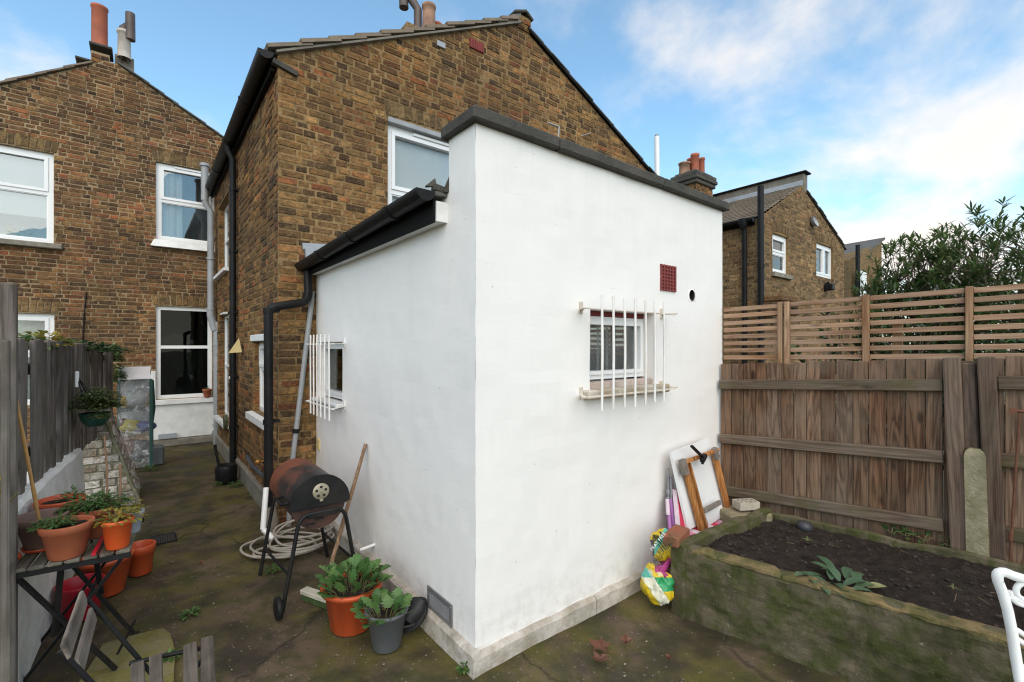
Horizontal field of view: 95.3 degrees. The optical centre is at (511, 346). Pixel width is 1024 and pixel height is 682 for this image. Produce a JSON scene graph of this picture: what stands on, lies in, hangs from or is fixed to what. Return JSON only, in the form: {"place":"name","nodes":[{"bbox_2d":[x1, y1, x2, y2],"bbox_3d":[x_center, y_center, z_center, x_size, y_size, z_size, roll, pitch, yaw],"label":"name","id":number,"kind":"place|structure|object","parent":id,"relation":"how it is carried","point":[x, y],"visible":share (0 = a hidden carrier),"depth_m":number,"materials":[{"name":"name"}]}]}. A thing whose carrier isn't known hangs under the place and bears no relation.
{"place":"outdoors","nodes":[
{"label":"outdoors","id":0,"kind":"place"},
{"bbox_2d":[0,0,1023,349],"label":"sky","id":1,"kind":"structure","parent":0,"point":[900,115],"materials":[{"name":"blue"}]},
{"bbox_2d":[25,353,1004,681],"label":"ground","id":2,"kind":"structure","parent":0,"point":[215,527],"depth_m":2.48,"materials":[{"name":"concrete"}]},
{"bbox_2d":[18,448,85,681],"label":"wall","id":3,"kind":"structure","parent":2,"relation":"on","point":[34,615],"depth_m":2.34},
{"bbox_2d":[0,282,112,681],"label":"slat fence","id":4,"kind":"object","parent":2,"relation":"on","point":[58,431],"visible":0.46,"depth_m":2.24,"materials":[{"name":"wood"}]},
{"bbox_2d":[0,476,18,514],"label":"twig","id":5,"kind":"object","parent":4,"relation":"attached to","point":[12,498],"visible":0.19,"depth_m":1.75,"materials":[{"name":"wood"}]},
{"bbox_2d":[18,333,63,349],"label":"ivy","id":6,"kind":"object","parent":4,"relation":"attached to","point":[27,337],"visible":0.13,"depth_m":2.75,"materials":[{"name":"green plant"}]},
{"bbox_2d":[18,330,81,347],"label":"ivy","id":7,"kind":"object","parent":4,"relation":"attached to","point":[41,334],"visible":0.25,"depth_m":3.00,"materials":[{"name":"green plant"}]},
{"bbox_2d":[55,335,121,351],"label":"ivy","id":8,"kind":"object","parent":4,"relation":"attached to","point":[95,347],"visible":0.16,"depth_m":3.93,"materials":[{"name":"green plant"}]},
{"bbox_2d":[75,371,111,426],"bbox_3d":[-2.948,0.369,3.290,0.192,0.389,0.204,0,0,-38],"label":"hanging basket","id":9,"kind":"object","parent":4,"relation":"hanging from","point":[90,422],"visible":0.75,"depth_m":3.24,"materials":[{"name":"green plastic"}]},
{"bbox_2d":[68,386,127,411],"bbox_3d":[-2.938,0.367,3.298,0.353,0.168,0.355,0,0,-38],"label":"trailing plant","id":10,"kind":"object","parent":9,"relation":"in","point":[93,404],"visible":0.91,"depth_m":3.25,"materials":[{"name":"green plant"}]},
{"bbox_2d":[85,410,112,419],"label":"trailing plant","id":11,"kind":"object","parent":9,"relation":"hanging from","point":[95,416],"visible":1,"depth_m":3.19,"materials":[{"name":"green plant"}]},
{"bbox_2d":[99,341,133,352],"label":"ivy","id":12,"kind":"object","parent":4,"relation":"attached to","point":[111,350],"visible":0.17,"depth_m":4.68,"materials":[{"name":"green plant"}]},
{"bbox_2d":[112,342,126,361],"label":"ivy","id":13,"kind":"object","parent":4,"relation":"attached to","point":[118,356],"visible":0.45,"depth_m":5.65,"materials":[{"name":"green plant"}]},
{"bbox_2d":[53,573,104,620],"bbox_3d":[-2.399,1.405,2.592,0.214,0.190,0.214,0,0,-38],"label":"bucket","id":14,"kind":"object","parent":2,"relation":"on","point":[72,587],"visible":0.27,"depth_m":2.55,"materials":[{"name":"red plastic"}]},
{"bbox_2d":[16,515,143,681],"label":"folding table","id":15,"kind":"object","parent":2,"relation":"on","point":[41,561],"visible":0.51,"depth_m":1.98,"materials":[{"name":"black paint"}]},
{"bbox_2d":[20,547,44,553],"bbox_3d":[-2.044,0.871,2.027,0.132,0.016,0.131,0,0,-38],"label":"saucer","id":16,"kind":"object","parent":15,"relation":"on","point":[31,552],"visible":0.25,"depth_m":1.97,"materials":[{"name":"ceramic"}]},
{"bbox_2d":[18,507,70,550],"bbox_3d":[-2.044,0.801,2.027,0.184,0.140,0.184,0,0,-38],"label":"flower pot","id":17,"kind":"object","parent":16,"relation":"on","point":[31,541],"visible":0.43,"depth_m":1.98,"materials":[{"name":"ceramic"}]},
{"bbox_2d":[18,401,40,519],"bbox_3d":[-2.034,0.513,1.965,0.014,0.755,0.142,0,0,2],"label":"bamboo cane","id":18,"kind":"object","parent":17,"relation":"in","point":[29,469],"visible":0.58,"depth_m":1.96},
{"bbox_2d":[32,493,85,515],"bbox_3d":[-2.172,0.806,2.243,0.188,0.145,0.188,0,0,-38],"label":"flower pot","id":19,"kind":"object","parent":15,"relation":"on","point":[47,502],"visible":0.38,"depth_m":2.24,"materials":[{"name":"ceramic"}]},
{"bbox_2d":[55,485,85,501],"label":"seedling","id":20,"kind":"object","parent":19,"relation":"on","point":[72,496],"visible":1,"depth_m":2.25,"materials":[{"name":"green plant"}]},
{"bbox_2d":[36,515,95,561],"bbox_3d":[-1.864,0.808,1.954,0.180,0.142,0.180,0,0,-38],"label":"flower pot","id":21,"kind":"object","parent":15,"relation":"on","point":[64,542],"visible":0.89,"depth_m":1.91,"materials":[{"name":"ceramic"}]},
{"bbox_2d":[27,513,77,532],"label":"herb","id":22,"kind":"object","parent":21,"relation":"on","point":[50,523],"visible":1,"depth_m":1.92,"materials":[{"name":"green plant"}]},
{"bbox_2d":[75,504,116,539],"bbox_3d":[-1.928,0.811,2.162,0.152,0.135,0.152,0,0,-38],"label":"flower pot","id":23,"kind":"object","parent":15,"relation":"on","point":[96,532],"visible":0.41,"depth_m":2.12,"materials":[{"name":"ceramic"}]},
{"bbox_2d":[52,489,133,514],"bbox_3d":[-1.930,0.717,2.161,0.293,0.086,0.202,0,0,-38],"label":"herb","id":24,"kind":"object","parent":23,"relation":"in","point":[98,503],"visible":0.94,"depth_m":2.15,"materials":[{"name":"green plant"}]},
{"bbox_2d":[103,436,108,501],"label":"bare twig","id":25,"kind":"object","parent":23,"relation":"in","point":[106,463],"visible":0.69,"depth_m":2.21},
{"bbox_2d":[91,536,103,555],"bbox_3d":[-1.815,0.865,2.057,0.019,0.020,0.272,0,0,-33],"label":"hand trowel","id":26,"kind":"object","parent":15,"relation":"on","point":[97,547],"visible":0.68,"depth_m":2.00,"materials":[{"name":"red plastic"}]},
{"bbox_2d":[100,514,134,550],"bbox_3d":[-1.725,0.817,2.040,0.120,0.125,0.120,0,0,-38],"label":"flower pot","id":27,"kind":"object","parent":15,"relation":"on","point":[116,536],"visible":0.82,"depth_m":2.00,"materials":[{"name":"ceramic"}]},
{"bbox_2d":[88,506,147,527],"bbox_3d":[-1.726,0.742,2.040,0.198,0.067,0.153,0,0,-12],"label":"yellowing plant","id":28,"kind":"object","parent":27,"relation":"in","point":[118,516],"visible":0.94,"depth_m":2.03,"materials":[{"name":"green plant"}]},
{"bbox_2d":[120,507,144,533],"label":"flower pot","id":29,"kind":"object","parent":15,"relation":"on","point":[136,527],"visible":0.27,"depth_m":2.20,"materials":[{"name":"plastic"}]},
{"bbox_2d":[118,464,121,508],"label":"bare twig","id":30,"kind":"object","parent":29,"relation":"in","point":[120,480],"visible":0.67,"depth_m":2.21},
{"bbox_2d":[117,495,149,513],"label":"herb","id":31,"kind":"object","parent":29,"relation":"on","point":[133,504],"visible":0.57,"depth_m":2.22,"materials":[{"name":"green plant"}]},
{"bbox_2d":[78,547,133,597],"bbox_3d":[-2.469,1.387,2.838,0.268,0.225,0.268,0,0,-38],"label":"plant pot","id":32,"kind":"object","parent":2,"relation":"on","point":[115,583],"visible":0.41,"depth_m":2.79,"materials":[{"name":"orange plastic"}]},
{"bbox_2d":[0,61,223,457],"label":"brick house","id":33,"kind":"structure","parent":2,"relation":"on","point":[106,218],"depth_m":6.64,"materials":[{"name":"brown brick"}]},
{"bbox_2d":[0,145,62,249],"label":"window","id":34,"kind":"structure","parent":33,"relation":"in","point":[26,176],"depth_m":6.18,"materials":[{"name":"white plastic"}]},
{"bbox_2d":[18,313,53,404],"bbox_3d":[-6.718,0.173,6.107,1.640,1.749,0.462,0,0,-38],"label":"window","id":35,"kind":"structure","parent":33,"relation":"in","point":[31,322],"depth_m":6.19,"materials":[{"name":"white plastic"}]},
{"bbox_2d":[75,2,135,71],"bbox_3d":[-5.976,-4.336,6.871,0.677,1.141,0.654,0,0,-38],"label":"chimney","id":36,"kind":"object","parent":33,"relation":"on","point":[101,50],"visible":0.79,"depth_m":6.75,"materials":[{"name":"ceramic"}]},
{"bbox_2d":[150,162,214,252],"bbox_3d":[-5.203,-2.163,7.421,1.291,1.702,0.890,0,0,-38],"label":"window","id":37,"kind":"structure","parent":33,"relation":"in","point":[181,215],"depth_m":7.19,"materials":[{"name":"white plastic"}]},
{"bbox_2d":[155,306,212,404],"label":"window","id":38,"kind":"structure","parent":33,"relation":"in","point":[183,334],"depth_m":8.02,"materials":[{"name":"white plastic"}]},
{"bbox_2d":[202,389,211,396],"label":"flower pot","id":39,"kind":"object","parent":33,"relation":"on","point":[206,392],"visible":1,"depth_m":7.24,"materials":[{"name":"ceramic"}]},
{"bbox_2d":[82,408,141,506],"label":"buttress","id":40,"kind":"structure","parent":2,"relation":"on","point":[94,465],"depth_m":4.29,"materials":[{"name":"brick"}]},
{"bbox_2d":[79,628,174,681],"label":"paving slab","id":41,"kind":"structure","parent":2,"relation":"on","point":[149,643],"depth_m":2.24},
{"bbox_2d":[57,590,215,681],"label":"folding chair","id":42,"kind":"object","parent":2,"relation":"on","point":[140,666],"visible":1,"depth_m":1.59,"materials":[{"name":"black paint"}]},
{"bbox_2d":[117,366,155,467],"bbox_3d":[-4.667,0.881,5.800,0.375,1.237,0.386,0,0,-38],"label":"mini greenhouse","id":43,"kind":"object","parent":2,"relation":"on","point":[139,378],"visible":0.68,"depth_m":5.80,"materials":[{"name":"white plastic"}]},
{"bbox_2d":[113,363,127,382],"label":"ivy","id":44,"kind":"object","parent":43,"relation":"attached to","point":[115,372],"visible":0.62,"depth_m":5.60,"materials":[{"name":"green plant"}]},
{"bbox_2d":[120,396,127,407],"bbox_3d":[-4.720,0.682,5.690,0.084,0.160,0.085,0,0,-15],"label":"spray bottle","id":45,"kind":"object","parent":43,"relation":"on","point":[125,402],"visible":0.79,"depth_m":5.67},
{"bbox_2d":[119,419,138,433],"bbox_3d":[-4.675,0.980,5.704,0.194,0.177,0.147,0,0,-19],"label":"plastic bag","id":46,"kind":"object","parent":43,"relation":"on","point":[124,427],"visible":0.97,"depth_m":5.67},
{"bbox_2d":[123,438,134,459],"bbox_3d":[-4.702,1.277,5.722,0.195,0.293,0.200,0,0,-38],"label":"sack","id":47,"kind":"object","parent":43,"relation":"on","point":[129,443],"visible":0.41,"depth_m":5.68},
{"bbox_2d":[124,389,148,409],"bbox_3d":[-4.647,0.659,5.772,0.273,0.267,0.175,0,0,-38],"label":"plastic bag","id":48,"kind":"object","parent":43,"relation":"on","point":[140,395],"visible":0.81,"depth_m":5.73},
{"bbox_2d":[132,439,148,461],"bbox_3d":[-4.611,1.298,5.796,0.248,0.280,0.226,0,0,0],"label":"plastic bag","id":49,"kind":"object","parent":43,"relation":"on","point":[140,446],"visible":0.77,"depth_m":5.74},
{"bbox_2d":[135,421,156,431],"bbox_3d":[-4.615,1.000,5.803,0.316,0.148,0.194,0,0,-38],"label":"seed tray","id":50,"kind":"object","parent":43,"relation":"on","point":[143,426],"visible":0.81,"depth_m":5.76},
{"bbox_2d":[128,539,155,576],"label":"plant pot","id":51,"kind":"object","parent":2,"relation":"on","point":[141,563],"visible":0.81,"depth_m":3.04,"materials":[{"name":"orange plastic"}]},
{"bbox_2d":[139,463,154,470],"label":"weed","id":52,"kind":"object","parent":2,"relation":"on","point":[149,469],"visible":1,"depth_m":5.61,"materials":[{"name":"green plant"}]},
{"bbox_2d":[148,429,163,465],"bbox_3d":[-4.515,1.250,5.921,0.160,0.500,0.200,0,0,-38],"label":"grey crate","id":53,"kind":"object","parent":2,"relation":"on","point":[158,454],"visible":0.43,"depth_m":5.86,"materials":[{"name":"plastic"}]},
{"bbox_2d":[150,532,176,545],"bbox_3d":[-2.703,1.496,3.620,0.164,0.012,0.200,0,0,-38],"label":"drain cover","id":54,"kind":"object","parent":2,"relation":"on","point":[166,538],"visible":0.81,"depth_m":3.62,"materials":[{"name":"black paint"}]},
{"bbox_2d":[162,647,180,661],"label":"weed","id":55,"kind":"object","parent":2,"relation":"on","point":[170,649],"visible":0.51,"depth_m":2.22,"materials":[{"name":"green plant"}]},
{"bbox_2d":[177,606,200,620],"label":"weed","id":56,"kind":"object","parent":2,"relation":"on","point":[196,609],"visible":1,"depth_m":2.59,"materials":[{"name":"green plant"}]},
{"bbox_2d":[213,444,237,484],"bbox_3d":[-3.141,1.289,5.123,0.226,0.422,0.220,0,0,-38],"label":"plastic tub","id":57,"kind":"object","parent":2,"relation":"on","point":[225,473],"visible":0.95,"depth_m":5.06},
{"bbox_2d":[263,563,281,573],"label":"weed","id":58,"kind":"object","parent":2,"relation":"on","point":[274,567],"visible":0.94,"depth_m":3.10,"materials":[{"name":"green plant"}]},
{"bbox_2d":[239,519,334,558],"bbox_3d":[-1.684,1.430,3.492,0.607,0.110,0.566,0,0,-38],"label":"garden hose","id":59,"kind":"object","parent":2,"relation":"on","point":[285,551],"visible":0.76,"depth_m":3.39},
{"bbox_2d":[258,458,354,620],"bbox_3d":[-1.278,1.129,2.928,0.506,0.747,0.692,0,0,-38],"label":"barrel barbecue","id":60,"kind":"object","parent":2,"relation":"on","point":[307,494],"visible":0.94,"depth_m":2.77,"materials":[{"name":"black paint"}]},
{"bbox_2d":[300,443,366,608],"bbox_3d":[-0.981,1.079,2.890,0.351,0.840,0.501,0,0,27],"label":"broom","id":61,"kind":"object","parent":2,"relation":"on","point":[309,594],"visible":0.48,"depth_m":2.83,"materials":[{"name":"brown wood"}]},
{"bbox_2d":[320,571,382,636],"bbox_3d":[-0.859,1.387,2.505,0.320,0.225,0.320,0,0,-38],"label":"plant pot","id":62,"kind":"object","parent":2,"relation":"on","point":[344,621],"visible":0.56,"depth_m":2.40,"materials":[{"name":"orange plastic"}]},
{"bbox_2d":[315,553,392,597],"bbox_3d":[-0.853,1.225,2.512,0.415,0.153,0.404,0,0,-38],"label":"kale","id":63,"kind":"object","parent":62,"relation":"on","point":[354,565],"visible":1,"depth_m":2.50,"materials":[{"name":"green plant"}]},
{"bbox_2d":[364,597,408,653],"bbox_3d":[-0.627,1.405,2.335,0.216,0.190,0.216,0,0,-38],"label":"plant pot","id":64,"kind":"object","parent":2,"relation":"on","point":[386,638],"visible":0.68,"depth_m":2.27,"materials":[{"name":"grey plastic"}]},
{"bbox_2d":[350,587,412,628],"bbox_3d":[-0.644,1.280,2.319,0.310,0.125,0.333,0,0,-38],"label":"kale","id":65,"kind":"object","parent":64,"relation":"on","point":[383,596],"visible":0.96,"depth_m":2.31,"materials":[{"name":"green plant"}]},
{"bbox_2d":[403,597,427,633],"bbox_3d":[-0.517,1.400,2.431,0.155,0.176,0.109,0,0,-14],"label":"rubber shoe","id":66,"kind":"object","parent":2,"relation":"on","point":[415,618],"visible":0.62,"depth_m":2.40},
{"bbox_2d":[205,9,656,538],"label":"brick house","id":67,"kind":"structure","parent":2,"relation":"on","point":[326,140],"depth_m":4.56,"materials":[{"name":"brown brick"}]},
{"bbox_2d":[213,205,228,279],"bbox_3d":[-4.033,-1.521,6.591,0.200,1.061,1.124,0,0,-38],"label":"window","id":68,"kind":"structure","parent":67,"relation":"in","point":[224,270],"depth_m":6.96,"materials":[{"name":"white plastic"}]},
{"bbox_2d":[213,315,228,428],"bbox_3d":[-4.033,0.316,6.591,0.200,1.532,1.124,0,0,-38],"label":"window","id":69,"kind":"structure","parent":67,"relation":"in","point":[217,418],"depth_m":7.00,"materials":[{"name":"white plastic"}]},
{"bbox_2d":[245,342,263,429],"bbox_3d":[-2.402,0.349,4.522,0.180,0.785,0.918,0,0,-38],"label":"window","id":70,"kind":"structure","parent":67,"relation":"in","point":[255,418],"depth_m":4.80,"materials":[{"name":"white plastic"}]},
{"bbox_2d":[388,124,448,204],"bbox_3d":[-0.876,-1.553,4.906,0.975,1.347,0.102,0,0,-38],"label":"window","id":71,"kind":"structure","parent":67,"relation":"in","point":[414,159],"depth_m":4.83,"materials":[{"name":"white plastic"}]},
{"bbox_2d":[399,0,441,28],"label":"chimney","id":72,"kind":"object","parent":67,"relation":"on","point":[424,17],"visible":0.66,"depth_m":7.14,"materials":[{"name":"ceramic"}]},
{"bbox_2d":[454,661,469,673],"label":"weed","id":73,"kind":"object","parent":2,"relation":"on","point":[460,669],"visible":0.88,"depth_m":2.14,"materials":[{"name":"green plant"}]},
{"bbox_2d":[295,104,729,679],"bbox_3d":[-0.151,0.168,3.835,2.486,2.705,2.842,0,0,-38],"label":"extension","id":74,"kind":"object","parent":2,"relation":"on","point":[525,472],"visible":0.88,"depth_m":2.58,"materials":[{"name":"paint"}]},
{"bbox_2d":[326,342,342,399],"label":"window","id":75,"kind":"structure","parent":74,"relation":"in","point":[336,355],"depth_m":3.95,"materials":[{"name":"white plastic"}]},
{"bbox_2d":[590,316,643,380],"bbox_3d":[0.474,-0.005,3.095,1.161,0.953,0.527,0,0,-38],"label":"window","id":76,"kind":"structure","parent":74,"relation":"in","point":[595,321],"depth_m":2.96,"materials":[{"name":"white plastic"}]},
{"bbox_2d":[654,134,659,175],"bbox_3d":[2.366,-2.842,7.600,0.098,1.195,0.084,0,0,-5],"label":"flue","id":77,"kind":"object","parent":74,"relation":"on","point":[656,156],"visible":0.69,"depth_m":7.56,"materials":[{"name":"white plastic"}]},
{"bbox_2d":[591,651,609,661],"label":"fallen leaf","id":78,"kind":"object","parent":2,"relation":"on","point":[600,657],"visible":1,"depth_m":2.21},
{"bbox_2d":[589,639,615,653],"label":"fallen leaf","id":79,"kind":"object","parent":2,"relation":"on","point":[602,644],"visible":1,"depth_m":2.30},
{"bbox_2d":[619,634,631,647],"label":"fallen leaf","id":80,"kind":"object","parent":2,"relation":"on","point":[625,639],"visible":1,"depth_m":2.34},
{"bbox_2d":[640,528,674,605],"bbox_3d":[0.840,1.256,2.685,0.355,0.466,0.218,0,0,-62],"label":"compost bag","id":81,"kind":"object","parent":2,"relation":"on","point":[656,583],"visible":0.86,"depth_m":2.64,"materials":[{"name":"multicoloured"}]},
{"bbox_2d":[665,468,690,531],"bbox_3d":[1.066,1.152,2.892,0.182,0.710,0.382,0,0,7],"label":"folded parasol","id":82,"kind":"object","parent":2,"relation":"on","point":[673,512],"visible":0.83,"depth_m":2.98,"materials":[{"name":"pink fabric"}]},
{"bbox_2d":[690,519,722,534],"bbox_3d":[1.238,1.332,3.016,0.464,0.330,0.090,0,0,-38],"label":"striped cushion","id":83,"kind":"object","parent":2,"relation":"on","point":[694,530],"visible":0.05,"depth_m":3.01,"materials":[{"name":"pink fabric"}]},
{"bbox_2d":[669,438,723,528],"bbox_3d":[1.249,0.905,3.118,0.526,0.511,0.126,0,0,-38],"label":"white board","id":84,"kind":"object","parent":83,"relation":"on","point":[707,483],"visible":0.57,"depth_m":3.10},
{"bbox_2d":[678,445,730,530],"bbox_3d":[1.282,0.921,3.075,0.504,0.585,0.132,0,0,-38],"label":"wooden frame","id":85,"kind":"object","parent":83,"relation":"on","point":[708,515],"visible":0.91,"depth_m":3.01,"materials":[{"name":"orange wood"}]},
{"bbox_2d":[790,307,858,365],"bbox_3d":[3.541,0.533,5.253,1.148,1.941,0.768,0,0,-31],"label":"shrub","id":86,"kind":"object","parent":2,"relation":"on","point":[820,337],"visible":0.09,"depth_m":5.20,"materials":[{"name":"green plant"}]},
{"bbox_2d":[663,507,1023,681],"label":"raised bed","id":87,"kind":"object","parent":2,"relation":"on","point":[917,619],"visible":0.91,"depth_m":2.27,"materials":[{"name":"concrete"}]},
{"bbox_2d":[720,505,771,521],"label":"rubble block","id":88,"kind":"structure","parent":87,"relation":"on","point":[726,514],"depth_m":3.08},
{"bbox_2d":[732,498,759,510],"bbox_3d":[1.563,1.057,3.118,0.144,0.050,0.089,0,0,-8],"label":"perforated block","id":89,"kind":"object","parent":88,"relation":"on","point":[743,504],"depth_m":3.08,"materials":[{"name":"concrete"}]},
{"bbox_2d":[796,520,812,531],"bbox_3d":[1.837,1.133,2.927,0.094,0.074,0.093,0,0,-38],"label":"pebble","id":90,"kind":"object","parent":87,"relation":"on","point":[803,525],"visible":0.82,"depth_m":2.90,"materials":[{"name":"stone"}]},
{"bbox_2d":[795,555,886,597],"bbox_3d":[1.560,1.111,2.227,0.367,0.044,0.321,0,0,-38],"label":"leafy plant","id":91,"kind":"object","parent":87,"relation":"on","point":[832,571],"visible":0.98,"depth_m":2.25,"materials":[{"name":"green plant"}]},
{"bbox_2d":[881,524,907,534],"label":"weed","id":92,"kind":"object","parent":87,"relation":"on","point":[886,527],"visible":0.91,"depth_m":2.75,"materials":[{"name":"green plant"}]},
{"bbox_2d":[893,525,921,539],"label":"weed","id":93,"kind":"object","parent":87,"relation":"on","point":[904,528],"visible":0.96,"depth_m":2.72,"materials":[{"name":"green plant"}]},
{"bbox_2d":[906,531,944,542],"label":"weed","id":94,"kind":"object","parent":87,"relation":"on","point":[926,532],"visible":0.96,"depth_m":2.66,"materials":[{"name":"green plant"}]},
{"bbox_2d":[1008,413,1020,561],"bbox_3d":[2.556,0.765,2.373,0.019,0.850,0.058,0,0,-10],"label":"rusty rod","id":95,"kind":"object","parent":87,"relation":"in","point":[1010,535],"visible":0.83,"depth_m":2.37,"materials":[{"name":"metal"}]},
{"bbox_2d":[818,275,905,360],"bbox_3d":[4.218,0.297,5.582,0.920,2.410,0.909,0,0,-5],"label":"oleander","id":96,"kind":"object","parent":2,"relation":"on","point":[845,344],"visible":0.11,"depth_m":5.62,"materials":[{"name":"green plant"}]},
{"bbox_2d":[844,237,884,360],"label":"brick house","id":97,"kind":"structure","parent":2,"relation":"on","point":[854,256],"depth_m":16.69,"materials":[{"name":"brick"}]},
{"bbox_2d":[860,271,866,295],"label":"window","id":98,"kind":"structure","parent":97,"relation":"in","point":[863,277],"depth_m":16.31,"materials":[{"name":"white plastic"}]},
{"bbox_2d":[719,356,1023,564],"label":"board fence","id":99,"kind":"object","parent":2,"relation":"on","point":[809,419],"visible":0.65,"depth_m":2.83,"materials":[{"name":"wood"}]},
{"bbox_2d":[723,284,1023,393],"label":"slatted trellis","id":100,"kind":"object","parent":99,"relation":"attached to","point":[783,342],"visible":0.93,"depth_m":2.86,"materials":[{"name":"wood"}]},
{"bbox_2d":[849,292,961,515],"bbox_3d":[3.439,0.518,4.032,1.197,1.973,0.910,0,0,-73],"label":"shrub","id":101,"kind":"object","parent":2,"relation":"on","point":[928,325],"visible":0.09,"depth_m":3.98,"materials":[{"name":"green plant"}]},
{"bbox_2d":[845,222,1008,439],"bbox_3d":[4.289,0.112,4.867,1.582,2.783,1.278,0,0,-38],"label":"oleander","id":102,"kind":"object","parent":2,"relation":"on","point":[893,283],"visible":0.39,"depth_m":4.69,"materials":[{"name":"green plant"}]},
{"bbox_2d":[903,195,1023,400],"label":"oleander","id":103,"kind":"object","parent":2,"relation":"on","point":[985,274],"visible":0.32,"depth_m":4.43,"materials":[{"name":"green plant"}]},
{"bbox_2d":[964,447,988,556],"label":"concrete spur","id":104,"kind":"structure","parent":2,"relation":"on","point":[976,510],"depth_m":2.48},
{"bbox_2d":[943,309,1023,520],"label":"shrub","id":105,"kind":"object","parent":2,"relation":"on","point":[1012,341],"visible":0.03,"depth_m":3.48,"materials":[{"name":"green plant"}]},
{"bbox_2d":[991,567,1023,681],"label":"cast metal chair","id":106,"kind":"object","parent":2,"relation":"on","point":[1006,597],"visible":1,"depth_m":1.48,"materials":[{"name":"white paint"}]},
{"bbox_2d":[713,170,846,364],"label":"brick house","id":107,"kind":"structure","parent":0,"point":[782,241],"depth_m":10.37,"materials":[{"name":"brown brick"}]},
{"bbox_2d":[670,153,717,195],"bbox_3d":[4.861,-3.675,12.500,1.030,2.876,0.820,0,0,-38],"label":"chimney","id":108,"kind":"object","parent":107,"relation":"on","point":[692,174],"visible":0.37,"depth_m":12.26,"materials":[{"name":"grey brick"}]},
{"bbox_2d":[771,234,793,279],"bbox_3d":[5.818,-1.940,10.135,0.966,0.931,0.190,0,0,-38],"label":"window","id":109,"kind":"structure","parent":107,"relation":"in","point":[778,242],"depth_m":10.21,"materials":[{"name":"white plastic"}]},
{"bbox_2d":[816,243,830,278],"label":"window","id":110,"kind":"structure","parent":107,"relation":"in","point":[823,253],"depth_m":11.83,"materials":[{"name":"white plastic"}]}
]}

